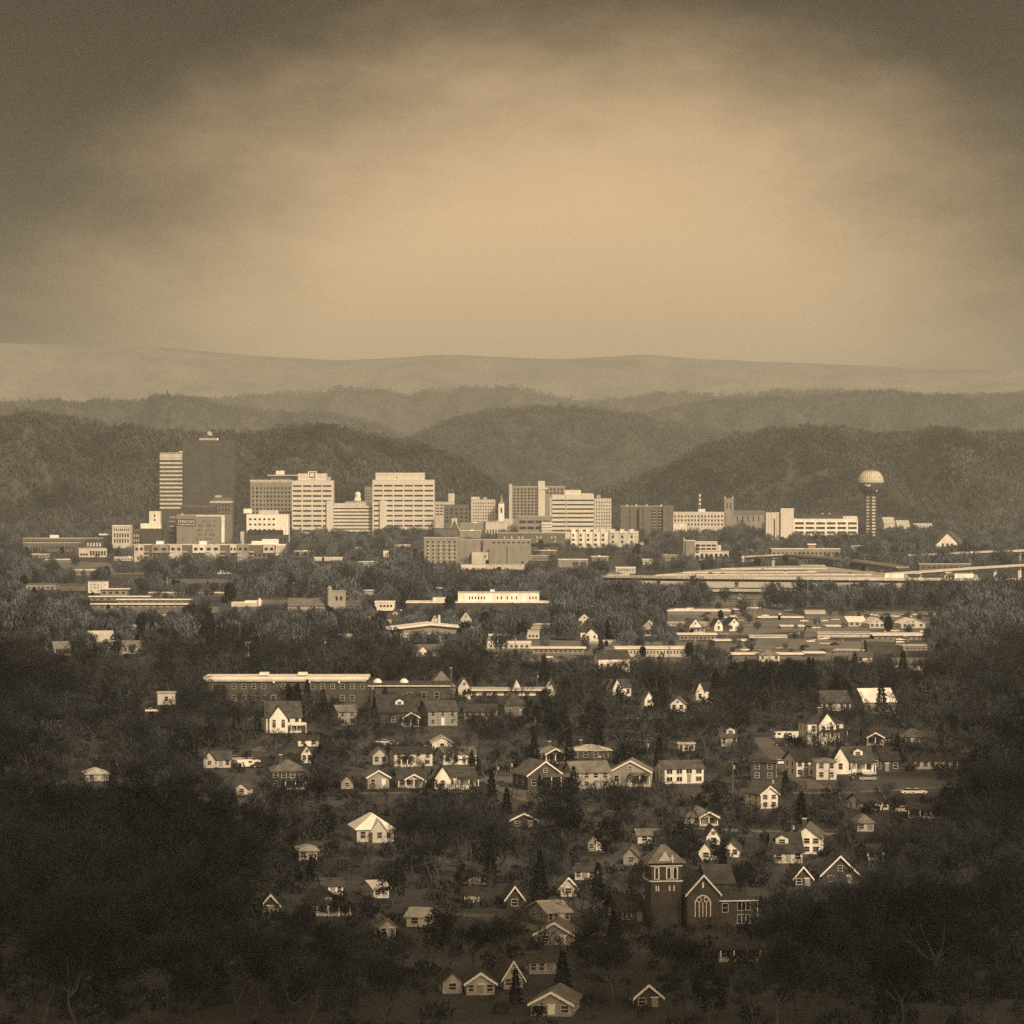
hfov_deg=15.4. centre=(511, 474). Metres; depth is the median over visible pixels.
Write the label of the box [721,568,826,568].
barrier
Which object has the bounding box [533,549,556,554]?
building
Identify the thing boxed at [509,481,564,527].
hotel
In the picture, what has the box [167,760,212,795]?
bare tree
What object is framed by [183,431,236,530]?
glass tower
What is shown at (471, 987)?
window
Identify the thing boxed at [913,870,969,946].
bare tree
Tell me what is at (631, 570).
hall
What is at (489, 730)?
bare tree
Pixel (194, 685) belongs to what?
evergreen tree
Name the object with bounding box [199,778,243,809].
bare tree
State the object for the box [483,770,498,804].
conifer tree
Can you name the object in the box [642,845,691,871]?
bare tree
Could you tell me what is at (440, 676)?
house
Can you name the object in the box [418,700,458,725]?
house
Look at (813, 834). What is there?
house
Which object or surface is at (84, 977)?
bare tree
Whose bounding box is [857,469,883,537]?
globe tower
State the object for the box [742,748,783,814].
lawn
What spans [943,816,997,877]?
bare tree
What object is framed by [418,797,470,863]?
bare tree
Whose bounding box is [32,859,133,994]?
bare tree
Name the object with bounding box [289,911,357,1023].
bare tree
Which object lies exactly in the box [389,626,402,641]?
evergreen tree
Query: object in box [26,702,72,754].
bare tree
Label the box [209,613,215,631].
conifer tree
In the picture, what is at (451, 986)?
window
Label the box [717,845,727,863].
conifer tree
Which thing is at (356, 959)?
bare tree
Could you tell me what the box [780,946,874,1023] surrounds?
bare tree
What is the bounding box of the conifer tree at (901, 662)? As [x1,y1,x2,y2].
[898,650,907,677]
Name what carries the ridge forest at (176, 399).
on the ridge at (174, 424)
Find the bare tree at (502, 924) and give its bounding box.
[472,912,535,959]
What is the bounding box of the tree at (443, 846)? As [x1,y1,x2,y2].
[395,832,465,888]
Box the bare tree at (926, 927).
[879,905,954,991]
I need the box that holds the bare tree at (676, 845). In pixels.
[650,831,698,858]
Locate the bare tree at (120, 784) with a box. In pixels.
[101,772,139,809]
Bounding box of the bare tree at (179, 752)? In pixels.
[138,737,196,780]
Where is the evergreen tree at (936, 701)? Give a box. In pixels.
[923,683,941,712]
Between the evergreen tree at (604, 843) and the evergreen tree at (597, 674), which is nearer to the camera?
the evergreen tree at (604, 843)
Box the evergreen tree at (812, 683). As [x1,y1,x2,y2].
[792,667,819,707]
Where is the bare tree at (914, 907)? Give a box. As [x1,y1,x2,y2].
[879,888,941,936]
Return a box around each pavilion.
[880,517,894,532]
[895,520,909,528]
[911,523,932,529]
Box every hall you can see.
[558,559,587,566]
[615,567,635,573]
[667,609,730,613]
[871,632,924,639]
[935,531,961,546]
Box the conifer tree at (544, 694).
[540,687,549,712]
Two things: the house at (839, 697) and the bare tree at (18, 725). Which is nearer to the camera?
the bare tree at (18, 725)
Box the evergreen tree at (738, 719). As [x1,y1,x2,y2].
[727,706,750,736]
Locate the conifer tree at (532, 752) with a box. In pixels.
[527,731,541,759]
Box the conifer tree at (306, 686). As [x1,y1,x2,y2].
[303,679,312,709]
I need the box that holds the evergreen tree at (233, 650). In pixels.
[227,638,243,655]
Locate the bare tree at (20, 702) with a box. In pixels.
[0,681,60,751]
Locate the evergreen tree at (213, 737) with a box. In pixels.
[199,724,219,748]
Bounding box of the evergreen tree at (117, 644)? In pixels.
[106,632,125,654]
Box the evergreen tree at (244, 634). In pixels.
[236,629,259,657]
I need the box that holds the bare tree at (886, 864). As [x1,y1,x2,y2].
[871,851,937,890]
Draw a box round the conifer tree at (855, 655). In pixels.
[849,652,858,677]
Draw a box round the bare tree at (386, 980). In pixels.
[359,955,410,1023]
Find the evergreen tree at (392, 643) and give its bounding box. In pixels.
[386,637,399,660]
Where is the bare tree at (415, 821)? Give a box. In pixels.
[382,799,457,870]
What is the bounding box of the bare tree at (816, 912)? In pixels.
[791,895,851,941]
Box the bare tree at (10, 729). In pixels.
[0,717,73,780]
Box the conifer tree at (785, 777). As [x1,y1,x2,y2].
[780,770,789,793]
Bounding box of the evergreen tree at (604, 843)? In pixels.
[593,815,623,856]
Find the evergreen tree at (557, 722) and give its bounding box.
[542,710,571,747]
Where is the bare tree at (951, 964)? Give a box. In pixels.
[931,953,982,1012]
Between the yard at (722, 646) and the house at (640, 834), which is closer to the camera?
the house at (640, 834)
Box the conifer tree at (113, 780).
[107,762,118,788]
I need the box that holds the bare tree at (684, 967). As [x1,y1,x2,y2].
[661,958,710,1013]
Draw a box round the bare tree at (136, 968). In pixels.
[109,949,147,1002]
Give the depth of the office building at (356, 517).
4810.00 m
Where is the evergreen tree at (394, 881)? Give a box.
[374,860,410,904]
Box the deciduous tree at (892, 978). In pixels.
[878,940,941,1020]
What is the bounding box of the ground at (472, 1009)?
[0,529,1023,1023]
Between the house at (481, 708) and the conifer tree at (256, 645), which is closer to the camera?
the house at (481, 708)
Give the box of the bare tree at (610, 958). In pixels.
[574,938,638,995]
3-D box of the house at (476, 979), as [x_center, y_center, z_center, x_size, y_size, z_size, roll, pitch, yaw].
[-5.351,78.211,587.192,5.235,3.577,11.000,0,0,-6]
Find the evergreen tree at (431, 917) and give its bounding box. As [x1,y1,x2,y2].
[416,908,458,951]
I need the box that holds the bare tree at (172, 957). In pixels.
[137,935,218,1021]
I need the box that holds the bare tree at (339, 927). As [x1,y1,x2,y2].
[307,915,356,974]
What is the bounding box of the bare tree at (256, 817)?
[236,803,271,868]
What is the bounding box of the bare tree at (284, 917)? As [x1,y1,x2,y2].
[273,899,319,954]
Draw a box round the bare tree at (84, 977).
[52,936,99,1001]
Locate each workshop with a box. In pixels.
[527,630,539,638]
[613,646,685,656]
[676,633,717,639]
[747,634,787,637]
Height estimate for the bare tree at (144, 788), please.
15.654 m
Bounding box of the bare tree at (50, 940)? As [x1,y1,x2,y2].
[5,901,137,1023]
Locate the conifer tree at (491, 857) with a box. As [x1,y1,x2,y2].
[479,841,503,886]
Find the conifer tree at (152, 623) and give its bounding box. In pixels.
[148,619,154,631]
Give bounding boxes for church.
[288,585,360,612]
[450,513,459,536]
[497,494,512,530]
[640,844,757,927]
[724,497,764,528]
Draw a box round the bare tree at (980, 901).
[960,869,1021,956]
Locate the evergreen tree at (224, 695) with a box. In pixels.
[213,684,228,702]
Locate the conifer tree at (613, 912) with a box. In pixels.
[606,910,620,946]
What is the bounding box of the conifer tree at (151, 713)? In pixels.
[147,711,157,741]
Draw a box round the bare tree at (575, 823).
[548,802,595,865]
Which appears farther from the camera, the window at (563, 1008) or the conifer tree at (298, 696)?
the conifer tree at (298, 696)
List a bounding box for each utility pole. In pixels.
[368,682,374,707]
[493,760,500,780]
[732,758,734,793]
[766,773,775,786]
[786,818,796,831]
[828,768,830,792]
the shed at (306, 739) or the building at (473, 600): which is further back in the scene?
the building at (473, 600)
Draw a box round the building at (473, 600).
[405,589,549,612]
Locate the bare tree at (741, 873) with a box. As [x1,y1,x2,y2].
[718,851,752,891]
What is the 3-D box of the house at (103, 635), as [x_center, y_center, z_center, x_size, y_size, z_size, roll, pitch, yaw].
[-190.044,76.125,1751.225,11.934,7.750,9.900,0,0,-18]
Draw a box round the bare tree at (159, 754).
[140,739,182,801]
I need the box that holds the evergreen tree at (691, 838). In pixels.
[670,821,702,864]
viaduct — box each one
[600,575,1018,588]
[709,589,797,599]
[746,554,908,572]
[892,564,1023,578]
[908,550,1023,559]
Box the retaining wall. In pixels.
[460,565,484,569]
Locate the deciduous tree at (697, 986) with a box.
[687,962,729,1023]
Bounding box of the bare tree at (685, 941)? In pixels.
[652,925,699,988]
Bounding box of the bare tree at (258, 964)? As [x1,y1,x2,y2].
[230,935,311,1023]
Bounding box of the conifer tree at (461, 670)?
[460,663,467,681]
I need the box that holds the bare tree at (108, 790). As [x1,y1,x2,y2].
[81,781,126,809]
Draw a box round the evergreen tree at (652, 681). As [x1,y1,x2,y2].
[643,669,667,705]
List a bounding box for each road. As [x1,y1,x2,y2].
[245,744,296,750]
[323,791,484,794]
[434,911,645,938]
[479,776,615,813]
[652,828,835,834]
[752,737,824,788]
[757,570,806,570]
[759,573,818,573]
[790,785,961,793]
[819,572,875,573]
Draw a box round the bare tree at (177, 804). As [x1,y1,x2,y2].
[168,786,248,821]
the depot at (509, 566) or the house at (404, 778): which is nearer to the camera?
the house at (404, 778)
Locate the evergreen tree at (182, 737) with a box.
[166,725,200,762]
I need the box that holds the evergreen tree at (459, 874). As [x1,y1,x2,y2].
[454,863,473,885]
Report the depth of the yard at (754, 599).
2398.70 m
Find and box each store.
[801,651,825,656]
[803,610,825,613]
[917,563,970,574]
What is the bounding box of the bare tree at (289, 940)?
[197,914,308,1013]
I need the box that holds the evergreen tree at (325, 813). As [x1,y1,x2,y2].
[310,803,337,841]
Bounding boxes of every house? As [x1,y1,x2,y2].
[51,641,70,655]
[81,767,108,780]
[88,630,113,647]
[115,640,147,653]
[202,750,231,767]
[235,780,254,794]
[258,889,280,914]
[262,701,306,732]
[268,754,305,788]
[295,844,318,859]
[298,744,312,762]
[301,885,350,915]
[317,877,345,894]
[331,704,357,724]
[347,813,393,842]
[358,880,388,897]
[360,768,390,788]
[363,608,381,618]
[369,746,388,764]
[369,912,398,937]
[371,694,419,726]
[386,609,399,623]
[387,746,433,766]
[394,770,427,787]
[403,907,434,926]
[414,644,442,656]
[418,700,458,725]
[429,734,451,747]
[430,614,437,621]
[430,668,455,696]
[430,764,478,789]
[434,746,476,764]
[435,966,462,993]
[455,676,471,698]
[456,886,481,903]
[457,610,472,622]
[458,964,497,994]
[463,704,498,718]
[464,867,484,884]
[491,953,525,988]
[496,693,527,717]
[499,883,525,909]
[506,809,537,827]
[511,757,569,790]
[520,951,563,973]
[525,899,573,922]
[527,982,582,1016]
[533,741,567,763]
[533,916,578,944]
[546,678,555,695]
[554,874,578,896]
[562,756,611,788]
[568,739,612,759]
[572,863,601,879]
[575,626,597,639]
[577,613,588,623]
[581,831,601,850]
[592,650,630,668]
[602,893,644,922]
[605,678,632,695]
[610,757,653,786]
[621,844,640,864]
[624,976,664,1008]
[632,828,653,843]
[638,618,656,635]
[640,690,653,709]
[653,759,705,783]
[669,696,687,711]
[676,805,719,825]
[682,618,704,632]
[689,681,710,702]
[697,838,715,859]
[700,823,721,844]
[707,939,764,961]
[709,618,723,630]
[714,726,738,745]
[722,617,738,630]
[725,837,741,856]
[743,784,780,808]
[749,758,777,779]
[755,649,779,660]
[765,832,804,862]
[781,750,815,776]
[785,862,813,887]
[796,818,825,853]
[797,707,847,744]
[810,757,837,779]
[811,690,851,710]
[813,851,858,884]
[824,746,875,773]
[846,793,890,809]
[850,813,875,830]
[851,688,895,713]
[856,652,872,661]
[860,727,891,744]
[866,844,883,860]
[872,747,900,771]
[889,658,924,670]
[899,728,926,745]
[905,803,942,818]
[912,755,959,768]
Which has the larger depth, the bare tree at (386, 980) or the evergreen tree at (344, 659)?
the evergreen tree at (344, 659)
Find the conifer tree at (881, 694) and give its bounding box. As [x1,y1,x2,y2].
[875,680,888,712]
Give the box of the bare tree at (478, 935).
[444,917,504,963]
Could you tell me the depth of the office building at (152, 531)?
4300.00 m
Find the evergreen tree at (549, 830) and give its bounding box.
[528,822,567,871]
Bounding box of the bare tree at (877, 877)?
[855,860,916,905]
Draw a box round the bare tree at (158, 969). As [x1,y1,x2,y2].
[131,928,232,1009]
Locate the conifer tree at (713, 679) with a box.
[707,668,721,702]
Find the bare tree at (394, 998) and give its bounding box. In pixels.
[368,958,436,1015]
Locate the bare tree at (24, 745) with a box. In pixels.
[0,730,63,789]
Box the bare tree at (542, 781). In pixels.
[523,770,590,826]
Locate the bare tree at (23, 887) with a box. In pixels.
[0,870,34,926]
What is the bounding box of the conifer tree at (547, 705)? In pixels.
[539,698,554,733]
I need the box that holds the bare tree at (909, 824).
[898,817,948,861]
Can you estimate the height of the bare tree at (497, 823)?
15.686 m
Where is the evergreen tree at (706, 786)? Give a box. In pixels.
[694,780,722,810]
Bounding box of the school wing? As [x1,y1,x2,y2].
[368,678,452,701]
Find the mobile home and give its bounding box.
[676,742,695,750]
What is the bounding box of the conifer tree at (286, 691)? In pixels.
[284,683,291,700]
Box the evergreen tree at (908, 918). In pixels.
[902,896,939,973]
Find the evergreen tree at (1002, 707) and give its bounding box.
[995,705,1019,742]
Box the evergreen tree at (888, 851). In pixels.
[879,836,901,865]
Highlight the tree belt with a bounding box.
[0,550,1023,656]
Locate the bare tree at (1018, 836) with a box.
[990,827,1023,864]
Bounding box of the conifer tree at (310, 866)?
[304,856,316,883]
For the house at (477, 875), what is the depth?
739.61 m
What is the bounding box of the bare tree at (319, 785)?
[295,768,342,826]
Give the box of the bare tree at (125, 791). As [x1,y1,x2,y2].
[112,781,162,810]
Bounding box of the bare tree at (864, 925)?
[850,899,928,989]
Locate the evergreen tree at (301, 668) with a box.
[297,660,319,673]
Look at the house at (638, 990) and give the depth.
567.47 m
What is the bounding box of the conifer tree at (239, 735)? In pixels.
[230,707,244,739]
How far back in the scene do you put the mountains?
17639.81 m
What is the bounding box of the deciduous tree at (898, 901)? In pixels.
[854,866,989,1002]
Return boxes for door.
[329,886,335,892]
[388,927,395,935]
[474,876,479,882]
[476,983,484,993]
[528,820,532,826]
[547,962,553,971]
[547,1004,555,1014]
[559,935,566,943]
[582,871,587,878]
[636,911,642,921]
[651,997,658,1006]
[687,774,690,781]
[786,853,790,861]
[804,767,808,775]
[804,878,810,885]
[857,764,860,771]
[885,763,888,770]
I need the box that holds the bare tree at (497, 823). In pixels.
[439,804,516,866]
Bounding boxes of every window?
[300,852,306,857]
[360,831,365,838]
[371,779,375,785]
[374,756,378,761]
[411,917,417,923]
[448,983,456,990]
[467,984,474,991]
[486,984,493,991]
[505,978,511,985]
[511,899,517,905]
[530,963,536,970]
[538,963,544,970]
[541,935,547,941]
[548,914,552,920]
[560,1005,568,1012]
[565,888,571,893]
[565,913,569,919]
[576,871,580,876]
[589,843,593,848]
[623,911,630,919]
[628,857,633,861]
[638,998,646,1005]
[667,769,672,773]
[676,769,682,773]
[686,769,691,773]
[696,776,701,780]
[703,852,708,857]
[709,818,714,822]
[718,950,725,957]
[732,849,737,854]
[755,772,759,777]
[796,878,801,884]
[804,838,809,842]
[804,846,809,851]
[813,838,818,843]
[819,763,823,768]
[866,764,870,769]
[893,762,897,768]
[923,761,927,766]
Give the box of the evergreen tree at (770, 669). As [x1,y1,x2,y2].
[757,661,790,710]
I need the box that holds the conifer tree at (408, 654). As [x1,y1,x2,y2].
[402,647,416,676]
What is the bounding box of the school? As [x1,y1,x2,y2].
[195,672,369,708]
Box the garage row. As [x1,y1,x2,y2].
[487,641,530,647]
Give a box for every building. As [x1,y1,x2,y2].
[32,553,49,557]
[45,558,70,560]
[74,569,95,574]
[85,538,105,547]
[88,580,108,592]
[112,525,132,547]
[112,573,144,578]
[114,556,132,560]
[133,529,141,543]
[140,511,162,543]
[148,592,183,595]
[177,513,231,543]
[181,505,216,514]
[203,592,223,594]
[210,495,233,533]
[240,530,288,545]
[244,509,289,541]
[250,471,297,529]
[291,550,313,556]
[292,471,334,536]
[314,557,346,560]
[333,503,371,533]
[357,561,378,563]
[364,589,373,600]
[365,483,371,504]
[372,470,434,534]
[394,544,411,551]
[405,589,549,612]
[432,527,455,536]
[435,493,454,527]
[444,505,468,527]
[458,530,480,538]
[459,522,482,533]
[471,497,495,522]
[482,521,506,534]
[518,516,551,531]
[531,555,551,560]
[531,623,552,628]
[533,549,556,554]
[552,490,593,539]
[586,639,615,643]
[591,555,608,560]
[594,495,610,533]
[642,558,653,564]
[661,554,678,560]
[668,621,708,625]
[673,509,724,531]
[673,522,685,531]
[683,538,728,559]
[711,639,746,642]
[730,652,803,658]
[746,607,760,609]
[764,508,793,539]
[769,544,839,557]
[778,625,804,628]
[794,513,857,536]
[833,648,865,653]
[896,644,929,650]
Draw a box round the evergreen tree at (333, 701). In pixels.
[325,697,344,714]
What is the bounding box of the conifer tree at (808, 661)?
[805,657,812,668]
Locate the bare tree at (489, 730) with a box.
[434,710,504,777]
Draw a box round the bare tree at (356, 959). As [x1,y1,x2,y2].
[324,942,387,1011]
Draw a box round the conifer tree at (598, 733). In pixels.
[591,720,605,745]
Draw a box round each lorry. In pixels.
[885,573,908,577]
[954,574,978,578]
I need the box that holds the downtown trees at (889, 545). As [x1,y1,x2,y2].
[0,516,1023,575]
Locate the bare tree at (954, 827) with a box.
[910,814,974,868]
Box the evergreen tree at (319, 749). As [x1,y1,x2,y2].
[308,743,334,773]
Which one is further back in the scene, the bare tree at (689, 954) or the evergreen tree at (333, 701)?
the evergreen tree at (333, 701)
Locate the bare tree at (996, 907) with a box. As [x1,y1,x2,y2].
[962,886,1023,975]
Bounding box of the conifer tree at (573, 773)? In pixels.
[567,766,577,788]
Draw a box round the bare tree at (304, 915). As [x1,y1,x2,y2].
[281,901,333,964]
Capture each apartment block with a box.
[132,539,286,562]
[169,517,176,543]
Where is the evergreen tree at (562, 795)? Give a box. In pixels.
[541,777,583,832]
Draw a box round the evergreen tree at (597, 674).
[587,664,604,686]
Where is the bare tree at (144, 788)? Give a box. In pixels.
[134,769,199,816]
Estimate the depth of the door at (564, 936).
643.86 m
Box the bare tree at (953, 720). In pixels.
[933,706,993,754]
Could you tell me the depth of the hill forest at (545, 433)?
8883.53 m
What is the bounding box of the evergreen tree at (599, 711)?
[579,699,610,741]
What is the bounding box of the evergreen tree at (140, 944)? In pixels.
[116,936,153,994]
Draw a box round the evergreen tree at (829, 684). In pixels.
[825,670,841,689]
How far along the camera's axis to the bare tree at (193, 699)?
1116.53 m
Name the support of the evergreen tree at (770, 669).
on the ground at (472, 1009)
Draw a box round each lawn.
[251,734,314,757]
[396,727,484,747]
[634,786,717,803]
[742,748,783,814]
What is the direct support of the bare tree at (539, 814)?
on the ground at (472, 1009)
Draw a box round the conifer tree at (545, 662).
[536,654,549,683]
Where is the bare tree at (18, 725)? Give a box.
[0,714,46,767]
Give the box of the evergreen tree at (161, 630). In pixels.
[153,627,167,642]
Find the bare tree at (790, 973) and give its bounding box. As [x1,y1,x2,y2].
[736,946,819,1023]
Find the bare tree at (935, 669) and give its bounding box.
[904,653,951,688]
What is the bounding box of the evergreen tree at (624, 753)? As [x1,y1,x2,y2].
[613,743,637,766]
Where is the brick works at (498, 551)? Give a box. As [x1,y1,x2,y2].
[459,539,530,563]
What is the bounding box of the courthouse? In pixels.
[345,487,365,502]
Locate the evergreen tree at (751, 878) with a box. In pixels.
[735,860,757,892]
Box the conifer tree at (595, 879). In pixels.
[588,861,607,898]
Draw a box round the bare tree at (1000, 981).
[968,964,1023,1023]
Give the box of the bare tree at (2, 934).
[0,908,17,953]
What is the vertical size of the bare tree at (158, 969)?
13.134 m
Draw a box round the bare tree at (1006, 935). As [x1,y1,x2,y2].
[974,897,1023,964]
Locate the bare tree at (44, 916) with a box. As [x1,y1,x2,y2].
[10,890,95,999]
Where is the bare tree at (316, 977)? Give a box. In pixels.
[258,945,349,1023]
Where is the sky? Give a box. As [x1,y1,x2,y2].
[0,0,1023,369]
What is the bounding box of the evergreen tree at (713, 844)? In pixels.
[709,838,729,862]
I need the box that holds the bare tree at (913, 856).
[892,833,977,891]
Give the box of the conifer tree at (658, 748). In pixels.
[652,736,663,763]
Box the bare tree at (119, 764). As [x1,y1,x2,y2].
[100,747,143,783]
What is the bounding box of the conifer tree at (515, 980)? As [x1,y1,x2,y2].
[506,968,525,1007]
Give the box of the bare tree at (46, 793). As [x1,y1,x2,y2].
[19,772,95,836]
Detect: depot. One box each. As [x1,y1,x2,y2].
[231,598,262,606]
[460,564,524,568]
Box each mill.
[75,548,106,556]
[261,597,305,603]
[497,532,564,548]
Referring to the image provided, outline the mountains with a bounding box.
[0,343,1023,405]
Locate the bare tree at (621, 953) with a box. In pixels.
[570,928,634,990]
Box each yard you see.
[35,560,113,575]
[90,607,257,616]
[485,639,746,663]
[488,569,629,583]
[667,607,805,635]
[710,595,793,605]
[752,638,863,660]
[804,611,936,638]
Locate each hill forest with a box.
[0,408,1023,528]
[402,403,750,492]
[582,421,1023,517]
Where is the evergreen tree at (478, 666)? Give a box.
[468,660,486,685]
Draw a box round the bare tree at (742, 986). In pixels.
[729,971,773,1023]
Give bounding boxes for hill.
[0,421,477,528]
[418,412,718,489]
[646,434,1023,514]
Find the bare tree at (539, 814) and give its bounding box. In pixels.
[523,793,572,835]
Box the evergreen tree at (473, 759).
[467,755,484,778]
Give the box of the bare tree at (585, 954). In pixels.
[563,934,634,1002]
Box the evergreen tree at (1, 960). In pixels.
[0,953,5,970]
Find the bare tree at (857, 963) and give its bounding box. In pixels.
[847,954,897,1010]
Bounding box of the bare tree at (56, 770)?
[29,753,99,794]
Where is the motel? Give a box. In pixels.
[470,680,544,695]
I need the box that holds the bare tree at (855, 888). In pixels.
[814,879,877,931]
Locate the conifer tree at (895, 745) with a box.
[892,733,904,761]
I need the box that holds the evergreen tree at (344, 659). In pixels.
[336,653,360,673]
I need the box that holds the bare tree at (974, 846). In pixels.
[933,827,1021,898]
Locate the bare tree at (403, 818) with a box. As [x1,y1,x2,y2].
[387,804,438,857]
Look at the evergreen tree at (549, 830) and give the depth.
761.42 m
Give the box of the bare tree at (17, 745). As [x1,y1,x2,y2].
[0,723,37,767]
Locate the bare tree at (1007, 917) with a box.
[921,892,1023,973]
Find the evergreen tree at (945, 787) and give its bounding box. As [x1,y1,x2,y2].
[934,781,966,818]
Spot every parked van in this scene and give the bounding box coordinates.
[234,759,253,767]
[773,731,786,738]
[785,731,797,737]
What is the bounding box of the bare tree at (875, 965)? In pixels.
[844,938,929,1023]
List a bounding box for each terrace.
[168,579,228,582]
[570,529,607,547]
[609,529,638,546]
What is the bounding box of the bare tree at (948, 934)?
[924,905,997,981]
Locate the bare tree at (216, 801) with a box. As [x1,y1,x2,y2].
[176,787,246,829]
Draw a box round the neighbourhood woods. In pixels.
[0,612,1023,1023]
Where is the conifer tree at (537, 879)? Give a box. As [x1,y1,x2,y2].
[527,852,551,902]
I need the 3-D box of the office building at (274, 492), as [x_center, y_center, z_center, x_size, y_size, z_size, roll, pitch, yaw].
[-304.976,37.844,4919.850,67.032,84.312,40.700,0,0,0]
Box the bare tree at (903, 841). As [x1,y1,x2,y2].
[866,823,930,861]
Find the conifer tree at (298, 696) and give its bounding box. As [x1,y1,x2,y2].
[291,683,306,721]
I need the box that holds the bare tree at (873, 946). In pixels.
[833,916,936,1002]
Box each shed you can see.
[25,583,60,589]
[60,584,87,590]
[88,596,151,599]
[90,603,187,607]
[99,588,130,595]
[115,599,190,602]
[296,735,319,745]
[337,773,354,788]
[606,572,623,575]
[756,616,803,618]
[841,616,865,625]
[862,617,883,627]
[863,639,894,653]
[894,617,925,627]
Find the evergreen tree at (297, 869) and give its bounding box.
[274,845,305,892]
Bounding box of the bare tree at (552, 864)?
[520,844,568,896]
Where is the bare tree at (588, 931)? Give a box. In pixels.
[566,910,632,976]
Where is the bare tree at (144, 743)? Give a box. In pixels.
[132,734,174,784]
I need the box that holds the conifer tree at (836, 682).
[831,673,840,689]
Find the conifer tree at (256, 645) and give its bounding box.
[253,635,261,656]
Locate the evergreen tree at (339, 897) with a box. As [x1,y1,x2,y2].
[328,891,352,917]
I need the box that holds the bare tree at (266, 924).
[213,913,278,991]
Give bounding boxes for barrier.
[660,574,871,575]
[683,571,814,572]
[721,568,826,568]
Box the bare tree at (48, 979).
[14,939,84,1023]
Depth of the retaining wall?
3120.00 m
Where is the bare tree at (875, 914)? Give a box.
[853,899,937,968]
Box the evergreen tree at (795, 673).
[773,661,813,702]
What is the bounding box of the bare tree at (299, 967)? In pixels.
[255,959,315,1016]
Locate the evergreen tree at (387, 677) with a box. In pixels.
[386,662,405,680]
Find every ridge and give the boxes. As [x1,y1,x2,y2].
[0,399,394,436]
[215,389,833,436]
[650,394,1023,434]
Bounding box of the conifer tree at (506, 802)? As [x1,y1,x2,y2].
[500,787,513,815]
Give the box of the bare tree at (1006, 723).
[985,714,1023,748]
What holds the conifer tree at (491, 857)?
on the ground at (472, 1009)
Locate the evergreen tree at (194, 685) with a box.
[187,677,206,701]
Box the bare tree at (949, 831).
[924,816,971,879]
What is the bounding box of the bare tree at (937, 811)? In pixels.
[926,789,982,836]
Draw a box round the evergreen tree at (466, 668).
[449,655,473,680]
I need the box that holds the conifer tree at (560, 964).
[553,949,572,986]
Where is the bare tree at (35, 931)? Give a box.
[0,919,78,1014]
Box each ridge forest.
[0,390,406,438]
[17,383,1021,433]
[644,387,1023,433]
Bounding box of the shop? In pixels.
[374,601,401,612]
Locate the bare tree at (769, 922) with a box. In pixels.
[741,887,819,989]
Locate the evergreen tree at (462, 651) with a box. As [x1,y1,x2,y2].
[450,645,472,669]
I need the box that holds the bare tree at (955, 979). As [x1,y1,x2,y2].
[916,959,988,1022]
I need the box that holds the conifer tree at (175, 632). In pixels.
[172,630,178,645]
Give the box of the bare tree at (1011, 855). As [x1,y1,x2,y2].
[993,841,1023,876]
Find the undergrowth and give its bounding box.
[0,654,1023,1023]
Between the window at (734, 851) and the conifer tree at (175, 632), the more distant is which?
the conifer tree at (175, 632)
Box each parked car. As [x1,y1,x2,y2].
[145,708,156,711]
[231,755,243,760]
[250,762,264,767]
[375,739,388,742]
[383,740,398,745]
[421,741,430,745]
[494,781,510,786]
[774,740,787,745]
[776,759,783,763]
[849,772,865,778]
[859,775,875,780]
[895,806,906,812]
[900,788,916,793]
[910,788,926,794]
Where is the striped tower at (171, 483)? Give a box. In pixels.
[160,451,182,534]
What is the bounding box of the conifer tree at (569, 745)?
[561,732,577,762]
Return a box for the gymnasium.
[386,615,472,643]
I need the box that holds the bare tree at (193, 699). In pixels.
[157,678,226,742]
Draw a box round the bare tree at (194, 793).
[169,784,209,814]
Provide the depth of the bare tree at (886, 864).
690.13 m
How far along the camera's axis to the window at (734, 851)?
791.97 m
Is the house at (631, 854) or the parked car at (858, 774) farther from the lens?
the parked car at (858, 774)
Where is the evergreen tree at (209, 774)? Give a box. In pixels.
[199,769,218,793]
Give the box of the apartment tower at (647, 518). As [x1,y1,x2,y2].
[620,505,672,538]
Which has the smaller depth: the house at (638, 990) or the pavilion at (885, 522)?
the house at (638, 990)
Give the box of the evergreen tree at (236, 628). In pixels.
[222,623,241,652]
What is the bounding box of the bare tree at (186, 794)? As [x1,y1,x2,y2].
[163,785,206,809]
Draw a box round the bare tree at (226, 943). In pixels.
[195,917,270,1003]
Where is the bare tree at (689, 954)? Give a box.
[656,936,717,994]
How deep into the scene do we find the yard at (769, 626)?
2071.06 m
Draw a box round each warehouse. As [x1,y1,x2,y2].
[23,534,109,547]
[23,542,81,551]
[424,537,459,564]
[815,631,871,638]
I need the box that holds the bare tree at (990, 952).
[938,926,1018,995]
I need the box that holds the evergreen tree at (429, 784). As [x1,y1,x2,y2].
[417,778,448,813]
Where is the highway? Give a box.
[643,565,909,587]
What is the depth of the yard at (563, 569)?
3144.98 m
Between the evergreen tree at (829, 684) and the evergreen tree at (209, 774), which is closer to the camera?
the evergreen tree at (209, 774)
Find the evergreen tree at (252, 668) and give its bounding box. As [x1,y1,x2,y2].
[245,660,259,673]
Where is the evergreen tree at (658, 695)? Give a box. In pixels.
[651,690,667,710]
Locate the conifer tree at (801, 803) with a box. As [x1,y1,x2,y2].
[793,791,809,826]
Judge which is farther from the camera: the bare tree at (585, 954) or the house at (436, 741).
the house at (436, 741)
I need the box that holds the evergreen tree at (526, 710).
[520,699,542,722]
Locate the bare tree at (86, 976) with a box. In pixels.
[20,916,91,1000]
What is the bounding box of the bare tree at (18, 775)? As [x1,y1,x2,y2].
[0,758,28,790]

